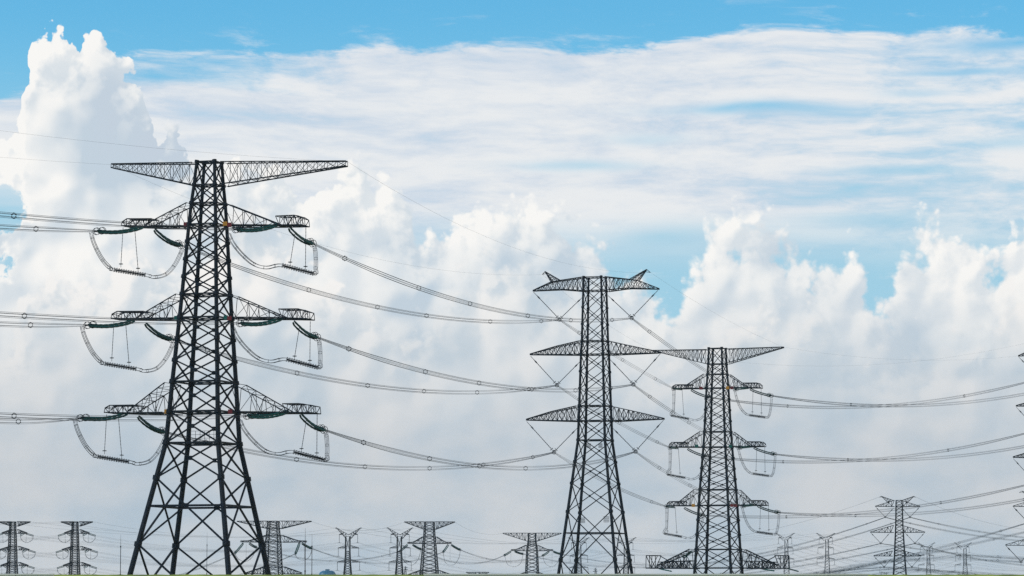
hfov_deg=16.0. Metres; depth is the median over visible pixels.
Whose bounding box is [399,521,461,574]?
transmission pylon
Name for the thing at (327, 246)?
earth wire
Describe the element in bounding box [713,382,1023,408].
conductor bundle
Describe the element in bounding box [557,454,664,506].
conductor bundle
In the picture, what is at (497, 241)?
earth wire
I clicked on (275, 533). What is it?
transmission pylon
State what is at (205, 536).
earth wire
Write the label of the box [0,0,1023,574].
sky
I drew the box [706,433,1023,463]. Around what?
conductor bundle
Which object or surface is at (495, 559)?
conductor bundle
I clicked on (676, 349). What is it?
conductor bundle
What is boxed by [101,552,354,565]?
conductor
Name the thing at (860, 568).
conductor bundle
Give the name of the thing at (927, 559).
transmission pylon
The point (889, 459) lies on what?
conductor bundle
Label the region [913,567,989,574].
conductor bundle
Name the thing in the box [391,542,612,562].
conductor
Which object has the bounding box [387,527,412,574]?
transmission pylon
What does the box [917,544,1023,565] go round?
conductor bundle
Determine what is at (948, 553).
conductor bundle
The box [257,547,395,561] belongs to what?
conductor bundle
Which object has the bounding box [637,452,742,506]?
conductor bundle
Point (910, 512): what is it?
conductor bundle
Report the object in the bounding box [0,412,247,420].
conductor bundle
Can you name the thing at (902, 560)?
conductor bundle
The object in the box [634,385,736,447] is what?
conductor bundle
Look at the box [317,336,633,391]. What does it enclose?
conductor bundle
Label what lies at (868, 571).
conductor bundle
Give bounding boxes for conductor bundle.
[0,212,236,230]
[0,224,97,231]
[0,311,240,324]
[0,321,88,327]
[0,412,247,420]
[0,417,81,423]
[169,432,552,470]
[174,340,554,394]
[183,245,559,323]
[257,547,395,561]
[314,243,631,322]
[314,549,442,563]
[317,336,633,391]
[326,430,635,470]
[426,552,503,563]
[462,550,542,561]
[524,518,882,567]
[557,386,669,447]
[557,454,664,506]
[561,320,672,388]
[563,517,909,565]
[633,319,733,387]
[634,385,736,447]
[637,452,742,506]
[703,485,1022,518]
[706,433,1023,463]
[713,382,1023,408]
[716,543,880,573]
[745,543,913,573]
[772,393,1023,406]
[775,445,1022,461]
[781,498,1023,516]
[807,558,1019,573]
[814,523,1023,573]
[817,531,1023,573]
[822,566,948,574]
[829,567,909,573]
[830,555,1021,573]
[872,570,969,574]
[882,543,1018,559]
[886,517,1020,541]
[887,567,1012,574]
[913,518,1023,537]
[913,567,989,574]
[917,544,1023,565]
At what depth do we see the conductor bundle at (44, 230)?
726.60 m
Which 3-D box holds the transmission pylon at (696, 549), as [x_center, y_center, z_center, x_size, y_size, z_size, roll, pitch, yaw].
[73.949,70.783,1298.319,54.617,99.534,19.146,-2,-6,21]
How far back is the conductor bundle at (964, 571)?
2212.22 m
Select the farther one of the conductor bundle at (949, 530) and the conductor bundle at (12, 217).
the conductor bundle at (949, 530)
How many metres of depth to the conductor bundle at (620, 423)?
1212.27 m
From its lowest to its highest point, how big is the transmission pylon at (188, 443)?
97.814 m
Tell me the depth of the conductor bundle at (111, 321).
695.61 m
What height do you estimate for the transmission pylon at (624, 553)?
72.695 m
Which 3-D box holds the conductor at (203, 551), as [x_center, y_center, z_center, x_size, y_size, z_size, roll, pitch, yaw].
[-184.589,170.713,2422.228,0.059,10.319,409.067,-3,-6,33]
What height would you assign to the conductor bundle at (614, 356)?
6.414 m
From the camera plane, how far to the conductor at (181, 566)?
2392.59 m
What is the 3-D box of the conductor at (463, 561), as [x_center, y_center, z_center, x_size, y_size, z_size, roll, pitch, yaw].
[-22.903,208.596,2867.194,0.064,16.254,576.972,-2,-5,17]
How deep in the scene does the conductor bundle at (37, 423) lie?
728.65 m
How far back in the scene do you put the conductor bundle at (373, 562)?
2529.68 m
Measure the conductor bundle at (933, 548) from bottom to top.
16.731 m
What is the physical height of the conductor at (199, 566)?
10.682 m
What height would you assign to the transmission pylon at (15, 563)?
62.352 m
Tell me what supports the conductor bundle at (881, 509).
hanging from the transmission pylon at (696, 549)
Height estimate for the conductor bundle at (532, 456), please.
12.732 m
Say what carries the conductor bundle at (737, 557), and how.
hanging from the transmission pylon at (897, 532)
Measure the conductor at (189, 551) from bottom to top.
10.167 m
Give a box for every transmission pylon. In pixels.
[0,521,35,573]
[56,521,97,574]
[73,159,347,574]
[233,521,312,574]
[335,528,361,574]
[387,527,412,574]
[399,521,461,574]
[503,533,561,573]
[526,269,664,573]
[568,537,588,573]
[615,537,635,573]
[645,347,798,573]
[776,533,794,573]
[817,533,834,572]
[870,496,924,574]
[917,542,934,574]
[954,542,971,574]
[1005,491,1023,562]
[1013,353,1023,469]
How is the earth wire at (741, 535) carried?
attached to the transmission pylon at (897, 532)
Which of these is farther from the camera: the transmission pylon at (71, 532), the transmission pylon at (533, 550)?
the transmission pylon at (533, 550)
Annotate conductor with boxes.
[22,553,382,566]
[28,537,389,551]
[34,535,407,551]
[40,552,404,566]
[74,535,331,550]
[80,553,333,565]
[96,535,356,550]
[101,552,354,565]
[358,542,585,562]
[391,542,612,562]
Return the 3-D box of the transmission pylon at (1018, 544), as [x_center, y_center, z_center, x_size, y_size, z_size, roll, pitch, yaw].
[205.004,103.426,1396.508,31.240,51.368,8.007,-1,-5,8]
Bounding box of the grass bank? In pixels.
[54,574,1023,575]
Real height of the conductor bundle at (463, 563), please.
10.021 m
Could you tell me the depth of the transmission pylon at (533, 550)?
2891.45 m
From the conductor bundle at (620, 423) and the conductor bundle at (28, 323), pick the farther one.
the conductor bundle at (620, 423)
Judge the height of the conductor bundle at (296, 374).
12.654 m
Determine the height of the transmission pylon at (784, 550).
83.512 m
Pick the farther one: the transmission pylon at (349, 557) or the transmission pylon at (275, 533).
the transmission pylon at (349, 557)
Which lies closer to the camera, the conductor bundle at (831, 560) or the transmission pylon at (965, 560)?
the conductor bundle at (831, 560)
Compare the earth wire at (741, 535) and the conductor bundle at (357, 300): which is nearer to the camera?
the conductor bundle at (357, 300)
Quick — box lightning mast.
[304,541,305,573]
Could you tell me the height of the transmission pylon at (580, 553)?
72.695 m
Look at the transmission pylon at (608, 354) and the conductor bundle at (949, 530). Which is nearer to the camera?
the transmission pylon at (608, 354)
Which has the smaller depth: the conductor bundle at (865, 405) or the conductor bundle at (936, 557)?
the conductor bundle at (865, 405)
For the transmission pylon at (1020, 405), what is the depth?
1365.00 m
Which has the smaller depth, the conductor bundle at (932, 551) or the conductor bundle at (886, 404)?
the conductor bundle at (886, 404)
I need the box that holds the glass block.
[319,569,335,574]
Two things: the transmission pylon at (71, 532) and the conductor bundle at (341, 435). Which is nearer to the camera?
the conductor bundle at (341, 435)
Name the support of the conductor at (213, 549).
attached to the transmission pylon at (349, 557)
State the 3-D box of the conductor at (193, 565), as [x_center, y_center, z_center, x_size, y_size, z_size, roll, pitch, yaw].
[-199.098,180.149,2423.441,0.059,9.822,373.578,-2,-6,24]
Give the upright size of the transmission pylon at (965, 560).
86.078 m
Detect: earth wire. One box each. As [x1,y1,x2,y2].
[7,131,345,161]
[35,522,408,536]
[128,172,542,274]
[353,165,645,272]
[562,498,875,543]
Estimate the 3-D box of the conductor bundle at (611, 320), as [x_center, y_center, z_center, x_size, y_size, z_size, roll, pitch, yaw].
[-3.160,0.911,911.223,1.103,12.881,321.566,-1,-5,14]
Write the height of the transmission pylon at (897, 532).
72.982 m
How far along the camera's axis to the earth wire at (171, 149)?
697.90 m
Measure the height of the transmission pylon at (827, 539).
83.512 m
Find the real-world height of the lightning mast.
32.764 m
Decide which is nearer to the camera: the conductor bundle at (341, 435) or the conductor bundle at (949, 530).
the conductor bundle at (341, 435)
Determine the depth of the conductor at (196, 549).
2355.92 m
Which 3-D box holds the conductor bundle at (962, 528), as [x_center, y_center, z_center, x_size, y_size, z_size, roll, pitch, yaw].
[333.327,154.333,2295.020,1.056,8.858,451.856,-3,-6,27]

